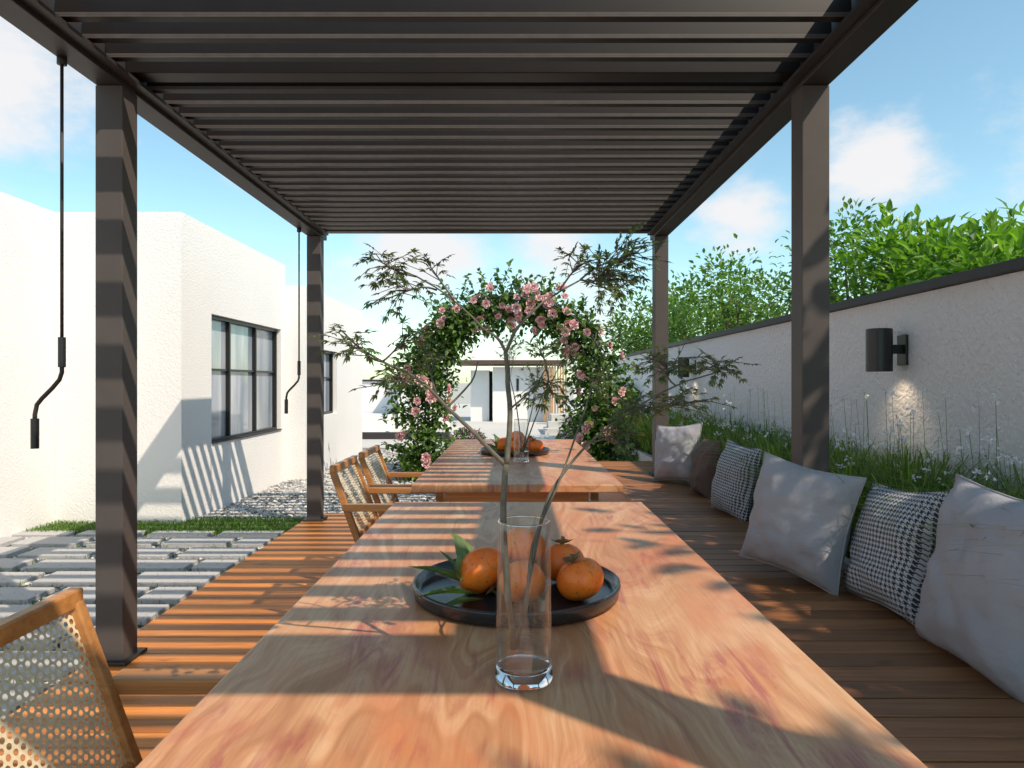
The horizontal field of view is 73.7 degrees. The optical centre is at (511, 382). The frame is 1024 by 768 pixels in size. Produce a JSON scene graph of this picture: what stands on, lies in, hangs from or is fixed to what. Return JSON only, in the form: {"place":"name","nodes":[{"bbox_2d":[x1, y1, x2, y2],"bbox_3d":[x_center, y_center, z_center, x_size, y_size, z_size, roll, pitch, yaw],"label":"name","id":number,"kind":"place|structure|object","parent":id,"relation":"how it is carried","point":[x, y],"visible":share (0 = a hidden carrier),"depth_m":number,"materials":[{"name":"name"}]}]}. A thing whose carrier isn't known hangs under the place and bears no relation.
{"place":"outdoors","nodes":[
{"label":"outdoors","id":0,"kind":"place"},
{"bbox_2d":[0,530,283,719],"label":"stepping stone paving","id":1,"kind":"structure","parent":0,"point":[61,543],"depth_m":4.62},
{"bbox_2d":[0,515,305,719],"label":"lawn strip","id":2,"kind":"object","parent":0,"point":[229,523],"visible":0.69,"depth_m":5.92,"materials":[{"name":"green plant"}]},
{"bbox_2d":[333,301,361,461],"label":"wing pier","id":3,"kind":"structure","parent":0,"point":[347,404],"depth_m":11.36,"materials":[{"name":"white paint"}]},
{"bbox_2d":[324,413,336,469],"bbox_3d":[-2.785,0.890,10.075,0.130,0.820,1.050,0,0,0],"label":"wing apron","id":4,"kind":"object","parent":3,"relation":"attached to","point":[330,439],"visible":0.29,"depth_m":10.23,"materials":[{"name":"white paint"}]},
{"bbox_2d":[324,295,336,351],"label":"wing lintel","id":5,"kind":"structure","parent":3,"relation":"attached to","point":[330,311],"depth_m":10.23,"materials":[{"name":"white paint"}]},
{"bbox_2d":[362,404,572,447],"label":"pale path","id":6,"kind":"structure","parent":0,"point":[489,428],"depth_m":18.75,"materials":[{"name":"white concrete"}]},
{"bbox_2d":[362,371,449,431],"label":"wall","id":7,"kind":"structure","parent":6,"relation":"on","point":[372,415],"depth_m":19.60,"materials":[{"name":"white paint"}]},
{"bbox_2d":[362,369,446,381],"bbox_3d":[-5.450,-0.196,19.175,7.300,0.348,1.350,0,0,0],"label":"coping","id":8,"kind":"object","parent":7,"relation":"on","point":[372,380],"visible":0.07,"depth_m":19.55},
{"bbox_2d":[362,432,449,438],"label":"kerb wall","id":9,"kind":"structure","parent":6,"relation":"on","point":[378,435],"depth_m":15.20,"materials":[{"name":"grey concrete"}]},
{"bbox_2d":[448,427,487,443],"bbox_3d":[-0.912,1.133,13.808,0.892,0.484,0.767,0,0,0],"label":"shrub","id":10,"kind":"object","parent":6,"relation":"on","point":[462,434],"visible":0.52,"depth_m":13.70,"materials":[{"name":"green plant"}]},
{"bbox_2d":[456,360,567,421],"bbox_3d":[0.000,0.290,22.750,3.500,1.980,2.500,0,0,0],"label":"garden gatehouse","id":11,"kind":"object","parent":6,"relation":"on","point":[488,396],"visible":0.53,"depth_m":22.00,"materials":[{"name":"white paint"}]},
{"bbox_2d":[490,371,492,419],"bbox_3d":[-0.700,0.455,22.950,0.090,1.650,0.100,0,0,0],"label":"doorway","id":12,"kind":"structure","parent":11,"relation":"in","point":[491,372],"depth_m":22.90,"materials":[{"name":"black"}]},
{"bbox_2d":[516,379,518,390],"bbox_3d":[0.180,0.080,21.989,0.080,0.400,0.017,0,0,0],"label":"window dark","id":13,"kind":"structure","parent":11,"relation":"in","point":[517,380],"depth_m":21.98,"materials":[{"name":"black glass"}]},
{"bbox_2d":[596,275,720,384],"bbox_3d":[3.018,-0.478,13.774,3.008,3.561,3.754,0,0,0],"label":"garden tree","id":14,"kind":"object","parent":6,"relation":"on","point":[642,343],"visible":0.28,"depth_m":13.51,"materials":[{"name":"green plant"}]},
{"bbox_2d":[642,285,768,342],"bbox_3d":[4.603,-0.478,16.065,4.519,3.560,3.804,0,0,0],"label":"garden tree","id":15,"kind":"object","parent":6,"relation":"on","point":[708,310],"visible":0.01,"depth_m":15.51,"materials":[{"name":"green plant"}]},
{"bbox_2d":[362,383,572,448],"bbox_3d":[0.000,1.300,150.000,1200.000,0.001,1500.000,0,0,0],"label":"ground","id":16,"kind":"structure","parent":0,"point":[466,395],"depth_m":72.50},
{"bbox_2d":[0,192,54,536],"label":"wing","id":17,"kind":"structure","parent":16,"relation":"on","point":[27,334],"depth_m":5.79,"materials":[{"name":"white paint"}]},
{"bbox_2d":[55,212,163,523],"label":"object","id":18,"kind":"object","parent":16,"relation":"on","point":[75,443],"visible":0.2,"depth_m":6.15,"materials":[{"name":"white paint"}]},
{"bbox_2d":[164,212,211,523],"bbox_3d":[-3.060,-0.117,6.462,0.160,2.835,0.617,0,0,0],"label":"front corner","id":19,"kind":"object","parent":16,"relation":"on","point":[187,366],"visible":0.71,"depth_m":6.27,"materials":[{"name":"white paint"}]},
{"bbox_2d":[0,514,379,767],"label":"wooden deck","id":20,"kind":"structure","parent":16,"relation":"on","point":[231,617],"depth_m":3.43,"materials":[{"name":"brown wood"}]},
{"bbox_2d":[0,587,230,767],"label":"cane armchair","id":21,"kind":"object","parent":20,"relation":"on","point":[107,689],"visible":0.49,"depth_m":1.27,"materials":[{"name":"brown wood"}]},
{"bbox_2d":[329,455,444,541],"bbox_3d":[-0.582,0.823,3.520,0.594,0.841,0.578,0,0,0],"label":"cane armchair","id":22,"kind":"object","parent":20,"relation":"on","point":[369,506],"visible":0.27,"depth_m":3.44,"materials":[{"name":"brown wood"}]},
{"bbox_2d":[358,445,423,516],"bbox_3d":[-0.582,0.823,4.150,0.594,0.841,0.598,0,0,0],"label":"cane armchair","id":23,"kind":"object","parent":20,"relation":"on","point":[366,453],"visible":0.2,"depth_m":4.14,"materials":[{"name":"brown wood"}]},
{"bbox_2d":[0,0,918,665],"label":"pergola","id":24,"kind":"object","parent":20,"relation":"on","point":[318,122],"visible":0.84,"depth_m":3.04,"materials":[{"name":"metal"}]},
{"bbox_2d":[30,55,66,448],"bbox_3d":[-1.852,-0.517,2.730,0.141,1.565,0.036,0,0,0],"label":"awning crank","id":25,"kind":"object","parent":24,"relation":"hanging from","point":[61,61],"visible":1,"depth_m":2.72,"materials":[{"name":"grey metal"}]},
{"bbox_2d":[284,228,300,413],"bbox_3d":[-1.852,-0.517,5.770,0.141,1.565,0.036,0,0,0],"label":"awning crank","id":26,"kind":"object","parent":24,"relation":"hanging from","point":[298,373],"visible":1,"depth_m":5.76,"materials":[{"name":"grey metal"}]},
{"bbox_2d":[411,439,622,501],"bbox_3d":[0.025,0.855,4.475,0.993,0.750,2.550,0,0,0],"label":"dining table","id":27,"kind":"object","parent":20,"relation":"on","point":[462,470],"visible":0.5,"depth_m":3.44,"materials":[{"name":"brown wood"}]},
{"bbox_2d":[480,446,549,456],"bbox_3d":[0.020,0.462,4.600,0.468,0.033,0.468,0,0,0],"label":"fruit plate","id":28,"kind":"object","parent":27,"relation":"on","point":[526,453],"visible":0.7,"depth_m":4.41,"materials":[{"name":"black ceramic"}]},
{"bbox_2d":[488,434,502,451],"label":"persimmon leaves","id":29,"kind":"object","parent":28,"relation":"on","point":[496,440],"visible":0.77,"depth_m":4.55,"materials":[{"name":"green plant"}]},
{"bbox_2d":[495,437,505,451],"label":"persimmon","id":30,"kind":"object","parent":28,"relation":"on","point":[500,443],"visible":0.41,"depth_m":4.54,"materials":[{"name":"orange plant"}]},
{"bbox_2d":[510,440,522,451],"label":"persimmon","id":31,"kind":"object","parent":28,"relation":"on","point":[515,446],"visible":0.66,"depth_m":4.47,"materials":[{"name":"orange food"}]},
{"bbox_2d":[511,431,524,441],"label":"persimmon","id":32,"kind":"object","parent":28,"relation":"on","point":[515,435],"visible":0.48,"depth_m":4.55,"materials":[{"name":"orange food"}]},
{"bbox_2d":[523,435,535,449],"bbox_3d":[0.128,0.414,4.645,0.104,0.104,0.103,0,0,1],"label":"persimmon","id":33,"kind":"object","parent":28,"relation":"on","point":[529,439],"visible":0.3,"depth_m":4.61,"materials":[{"name":"orange food"}]},
{"bbox_2d":[528,438,542,450],"bbox_3d":[0.157,0.420,4.525,0.099,0.100,0.100,0,0,28],"label":"persimmon","id":34,"kind":"object","parent":28,"relation":"on","point":[535,445],"visible":0.8,"depth_m":4.49,"materials":[{"name":"orange food"}]},
{"bbox_2d":[513,419,528,462],"bbox_3d":[0.055,0.350,4.100,0.093,0.257,0.093,0,0,0],"label":"glass vase","id":35,"kind":"object","parent":27,"relation":"on","point":[520,459],"visible":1,"depth_m":4.07,"materials":[{"name":"white"}]},
{"bbox_2d":[495,334,584,453],"bbox_3d":[0.179,0.070,4.162,0.558,0.724,0.394,0,0,-38],"label":"leafy branch arrangement","id":36,"kind":"object","parent":35,"relation":"in","point":[532,375],"visible":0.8,"depth_m":4.12,"materials":[{"name":"green plant"}]},
{"bbox_2d":[136,502,927,767],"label":"dining table","id":37,"kind":"object","parent":20,"relation":"on","point":[680,653],"visible":0.98,"depth_m":1.09,"materials":[{"name":"brown wood"}]},
{"bbox_2d":[412,558,620,626],"bbox_3d":[0.010,0.462,1.550,0.468,0.033,0.468,0,0,0],"label":"fruit plate","id":38,"kind":"object","parent":37,"relation":"on","point":[553,604],"visible":0.57,"depth_m":1.43,"materials":[{"name":"black ceramic"}]},
{"bbox_2d":[408,532,502,605],"bbox_3d":[-0.129,0.415,1.509,0.192,0.135,0.217,0,0,38],"label":"persimmon","id":39,"kind":"object","parent":38,"relation":"on","point":[481,568],"depth_m":1.49,"materials":[{"name":"orange food"}]},
{"bbox_2d":[497,546,540,567],"bbox_3d":[0.015,0.424,1.612,0.115,0.115,0.108,0,25,0],"label":"persimmon","id":40,"kind":"object","parent":38,"relation":"on","point":[511,560],"visible":0.02,"depth_m":1.59,"materials":[{"name":"orange food"}]},
{"bbox_2d":[499,560,545,605],"bbox_3d":[0.023,0.431,1.450,0.104,0.098,0.104,12,-42,-22],"label":"persimmon","id":41,"kind":"object","parent":38,"relation":"on","point":[518,574],"visible":0.78,"depth_m":1.42,"materials":[{"name":"orange food"}]},
{"bbox_2d":[507,527,545,562],"bbox_3d":[0.028,0.374,1.540,0.094,0.095,0.092,0,0,23],"label":"persimmon","id":42,"kind":"object","parent":38,"relation":"on","point":[519,541],"visible":0.65,"depth_m":1.51,"materials":[{"name":"orange food"}]},
{"bbox_2d":[540,536,583,580],"bbox_3d":[0.118,0.414,1.595,0.104,0.104,0.103,0,0,1],"label":"persimmon","id":43,"kind":"object","parent":38,"relation":"on","point":[551,567],"visible":0.61,"depth_m":1.56,"materials":[{"name":"orange food"}]},
{"bbox_2d":[556,551,603,600],"bbox_3d":[0.147,0.420,1.475,0.099,0.100,0.100,0,0,28],"label":"persimmon","id":44,"kind":"object","parent":38,"relation":"on","point":[579,579],"visible":1,"depth_m":1.44,"materials":[{"name":"orange food"}]},
{"bbox_2d":[495,515,552,690],"bbox_3d":[0.019,0.350,1.100,0.093,0.257,0.093,0,0,0],"label":"glass vase","id":45,"kind":"object","parent":37,"relation":"on","point":[524,672],"visible":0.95,"depth_m":1.08,"materials":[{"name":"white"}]},
{"bbox_2d":[309,221,759,650],"bbox_3d":[0.061,0.079,1.172,0.792,0.709,0.234,0,0,-17],"label":"leafy branch arrangement","id":46,"kind":"object","parent":45,"relation":"in","point":[605,275],"visible":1,"depth_m":1.14,"materials":[{"name":"green plant"}]},
{"bbox_2d":[285,286,294,480],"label":"wing body","id":47,"kind":"structure","parent":16,"relation":"on","point":[289,378],"depth_m":8.97,"materials":[{"name":"white paint"}]},
{"bbox_2d":[295,286,306,479],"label":"wing front","id":48,"kind":"structure","parent":47,"relation":"attached to","point":[301,429],"depth_m":8.97,"materials":[{"name":"white paint"}]},
{"bbox_2d":[324,353,328,411],"bbox_3d":[-2.835,0.005,10.075,0.010,0.950,1.050,0,0,0],"label":"glass","id":49,"kind":"object","parent":47,"relation":"on","point":[326,383],"visible":0.07,"depth_m":10.41,"materials":[{"name":"clear glass"}]},
{"bbox_2d":[324,352,332,414],"bbox_3d":[-2.804,0.005,10.075,0.049,0.950,1.050,0,0,0],"label":"window frame","id":50,"kind":"object","parent":47,"relation":"attached to","point":[330,377],"visible":0.26,"depth_m":10.56,"materials":[{"name":"black metal"}]},
{"bbox_2d":[0,449,616,718],"bbox_3d":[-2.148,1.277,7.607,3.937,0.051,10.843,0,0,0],"label":"gravel","id":51,"kind":"structure","parent":16,"relation":"on","point":[298,490],"depth_m":7.33,"materials":[{"name":"white gravel"}]},
{"bbox_2d":[277,264,284,481],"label":"pier","id":52,"kind":"structure","parent":51,"relation":"on","point":[280,376],"depth_m":8.86,"materials":[{"name":"white paint"}]},
{"bbox_2d":[212,430,280,511],"bbox_3d":[-3.060,0.955,7.785,0.160,0.690,2.030,0,0,0],"label":"window apron","id":53,"kind":"object","parent":52,"relation":"attached to","point":[244,467],"depth_m":7.61,"materials":[{"name":"white paint"}]},
{"bbox_2d":[212,429,281,443],"bbox_3d":[-3.020,0.604,7.785,0.120,0.011,2.026,0,0,0],"label":"window sill","id":54,"kind":"structure","parent":53,"relation":"on","point":[232,438],"depth_m":7.54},
{"bbox_2d":[212,228,280,329],"bbox_3d":[-3.060,-1.107,7.785,0.160,0.855,2.030,0,0,0],"label":"window lintel","id":55,"kind":"structure","parent":52,"relation":"attached to","point":[246,284],"depth_m":7.61,"materials":[{"name":"white paint"}]},
{"bbox_2d":[212,319,271,437],"bbox_3d":[-3.085,-0.035,7.785,0.010,1.290,2.030,0,0,0],"label":"glass","id":56,"kind":"object","parent":55,"relation":"attached to","point":[241,382],"visible":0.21,"depth_m":7.74,"materials":[{"name":"glass"}]},
{"bbox_2d":[212,315,276,440],"bbox_3d":[-3.054,-0.035,7.785,0.049,1.290,2.030,0,0,0],"label":"window frame","id":57,"kind":"object","parent":55,"relation":"attached to","point":[254,370],"visible":0.64,"depth_m":8.09,"materials":[{"name":"black metal"}]},
{"bbox_2d":[395,466,423,481],"bbox_3d":[-1.262,1.185,9.102,0.646,0.332,0.704,0,0,43],"label":"shrub","id":58,"kind":"object","parent":51,"relation":"on","point":[402,478],"visible":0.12,"depth_m":8.88,"materials":[{"name":"green plant"}]},
{"bbox_2d":[379,258,648,482],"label":"rose arch","id":59,"kind":"structure","parent":51,"relation":"on","point":[457,324],"depth_m":8.92,"materials":[{"name":"green plant"}]},
{"bbox_2d":[555,414,581,438],"bbox_3d":[1.344,0.939,12.997,1.096,0.825,1.197,0,0,0],"label":"flowering shrub","id":60,"kind":"object","parent":51,"relation":"on","point":[559,435],"visible":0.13,"depth_m":12.88,"materials":[{"name":"green plant"}]},
{"bbox_2d":[601,381,641,430],"bbox_3d":[1.987,0.622,12.164,1.150,1.425,2.849,0,0,0],"label":"shrub","id":61,"kind":"object","parent":51,"relation":"on","point":[631,385],"visible":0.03,"depth_m":11.82,"materials":[{"name":"green plant"}]},
{"bbox_2d":[616,417,651,460],"bbox_3d":[1.745,0.868,8.271,1.025,0.934,1.427,0,0,0],"label":"shrub","id":62,"kind":"object","parent":51,"relation":"on","point":[625,455],"visible":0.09,"depth_m":8.19,"materials":[{"name":"green plant"}]},
{"bbox_2d":[617,439,849,569],"bbox_3d":[1.837,1.040,3.800,0.723,0.480,11.600,0,0,0],"label":"planter bed","id":63,"kind":"object","parent":51,"relation":"on","point":[643,456],"visible":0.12,"depth_m":7.67,"materials":[{"name":"grey concrete"}]},
{"bbox_2d":[608,402,1023,607],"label":"ornamental grass","id":64,"kind":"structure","parent":63,"relation":"on","point":[893,480],"depth_m":3.41,"materials":[{"name":"green plant"}]},
{"bbox_2d":[632,387,1022,553],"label":"flower stems","id":65,"kind":"object","parent":63,"relation":"on","point":[763,393],"visible":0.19,"depth_m":3.24,"materials":[{"name":"green plant"}]},
{"bbox_2d":[638,383,1023,484],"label":"white flowers","id":66,"kind":"object","parent":65,"relation":"attached to","point":[853,435],"visible":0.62,"depth_m":3.38,"materials":[{"name":"white plant"}]},
{"bbox_2d":[598,461,1023,767],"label":"deck bench","id":67,"kind":"object","parent":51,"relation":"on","point":[910,689],"visible":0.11,"depth_m":2.12,"materials":[{"name":"brown wood"}]},
{"bbox_2d":[653,422,702,480],"bbox_3d":[1.361,0.581,5.621,0.227,0.483,0.483,14,-14,-35],"label":"cushion","id":68,"kind":"object","parent":67,"relation":"on","point":[672,463],"visible":0.87,"depth_m":5.53,"materials":[{"name":"grey fabric"}]},
{"bbox_2d":[689,437,722,499],"bbox_3d":[1.441,0.631,5.050,0.204,0.442,0.442,11,-3,0],"label":"cushion","id":69,"kind":"object","parent":67,"relation":"on","point":[701,477],"visible":0.72,"depth_m":4.90,"materials":[{"name":"brown fabric"}]},
{"bbox_2d":[711,439,762,520],"bbox_3d":[1.409,0.615,4.300,0.208,0.473,0.473,13,1,-8],"label":"cushion","id":70,"kind":"object","parent":67,"relation":"on","point":[734,498],"visible":0.88,"depth_m":4.16,"materials":[{"name":"fabric"}]},
{"bbox_2d":[739,451,866,595],"bbox_3d":[1.198,0.575,2.860,0.244,0.483,0.483,14,0,-32],"label":"cushion","id":71,"kind":"object","parent":67,"relation":"on","point":[795,525],"visible":1,"depth_m":2.75,"materials":[{"name":"grey fabric"}]},
{"bbox_2d":[843,482,949,625],"bbox_3d":[1.420,0.616,2.541,0.208,0.473,0.473,16,-5,0],"label":"cushion","id":72,"kind":"object","parent":67,"relation":"on","point":[880,570],"visible":0.81,"depth_m":2.42,"materials":[{"name":"fabric"}]},
{"bbox_2d":[915,473,1023,702],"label":"cushion","id":73,"kind":"object","parent":67,"relation":"on","point":[960,615],"visible":0.96,"depth_m":1.92,"materials":[{"name":"grey fabric"}]},
{"bbox_2d":[573,373,611,412],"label":"side wall","id":74,"kind":"structure","parent":16,"relation":"on","point":[574,395],"depth_m":20.00,"materials":[{"name":"white paint"}]},
{"bbox_2d":[622,233,790,360],"bbox_3d":[3.292,-0.473,11.027,3.044,3.549,3.200,0,0,-40],"label":"garden tree","id":75,"kind":"object","parent":16,"relation":"on","point":[685,320],"visible":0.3,"depth_m":10.67,"materials":[{"name":"green plant"}]},
{"bbox_2d":[675,253,855,335],"bbox_3d":[3.325,-0.193,9.046,2.308,3.001,2.634,0,0,0],"label":"garden tree","id":76,"kind":"object","parent":16,"relation":"on","point":[724,321],"visible":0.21,"depth_m":8.73,"materials":[{"name":"green plant"}]},
{"bbox_2d":[612,271,1023,498],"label":"wall","id":77,"kind":"structure","parent":16,"relation":"on","point":[965,346],"depth_m":3.71,"materials":[{"name":"paint"}]},
{"bbox_2d":[678,357,695,376],"bbox_3d":[2.095,-0.180,8.200,0.206,0.240,0.136,0,0,0],"label":"wall lamp","id":78,"kind":"object","parent":77,"relation":"attached to","point":[682,365],"visible":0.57,"depth_m":8.15,"materials":[{"name":"black metal"}]},
{"bbox_2d":[615,256,1023,359],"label":"coping","id":79,"kind":"object","parent":77,"relation":"on","point":[992,270],"visible":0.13,"depth_m":3.80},
{"bbox_2d":[866,328,907,371],"bbox_3d":[2.095,-0.180,3.830,0.206,0.240,0.136,0,0,0],"label":"wall lamp","id":80,"kind":"object","parent":77,"relation":"attached to","point":[881,349],"visible":1,"depth_m":3.79,"materials":[{"name":"black metal"}]},
{"bbox_2d":[755,196,931,314],"bbox_3d":[3.693,-0.340,7.338,2.110,3.292,2.217,0,0,-30],"label":"garden tree","id":81,"kind":"object","parent":16,"relation":"on","point":[834,244],"visible":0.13,"depth_m":7.24,"materials":[{"name":"green plant"}]},
{"bbox_2d":[829,199,989,303],"bbox_3d":[3.506,-0.169,6.158,1.631,2.950,1.926,0,0,-29],"label":"broadleaf tree","id":82,"kind":"object","parent":16,"relation":"on","point":[888,243],"visible":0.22,"depth_m":6.00,"materials":[{"name":"green plant"}]},
{"bbox_2d":[863,208,1023,293],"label":"broadleaf tree","id":83,"kind":"object","parent":16,"relation":"on","point":[970,255],"visible":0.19,"depth_m":4.73,"materials":[{"name":"green plant"}]},
{"bbox_2d":[871,200,1023,284],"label":"broadleaf tree","id":84,"kind":"object","parent":16,"relation":"on","point":[1021,205],"visible":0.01,"depth_m":5.64,"materials":[{"name":"green plant"}]},
{"bbox_2d":[987,198,1023,230],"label":"broadleaf tree","id":85,"kind":"object","parent":16,"relation":"on","point":[1000,218],"visible":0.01,"depth_m":6.59,"materials":[{"name":"green plant"}]},
{"bbox_2d":[0,0,1023,382],"label":"sky","id":86,"kind":"structure","parent":0,"point":[930,115],"materials":[{"name":"blue"}]},
{"bbox_2d":[543,413,577,434],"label":"garden steps","id":87,"kind":"structure","parent":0,"point":[552,427],"depth_m":16.90,"materials":[{"name":"white concrete"}]}
]}

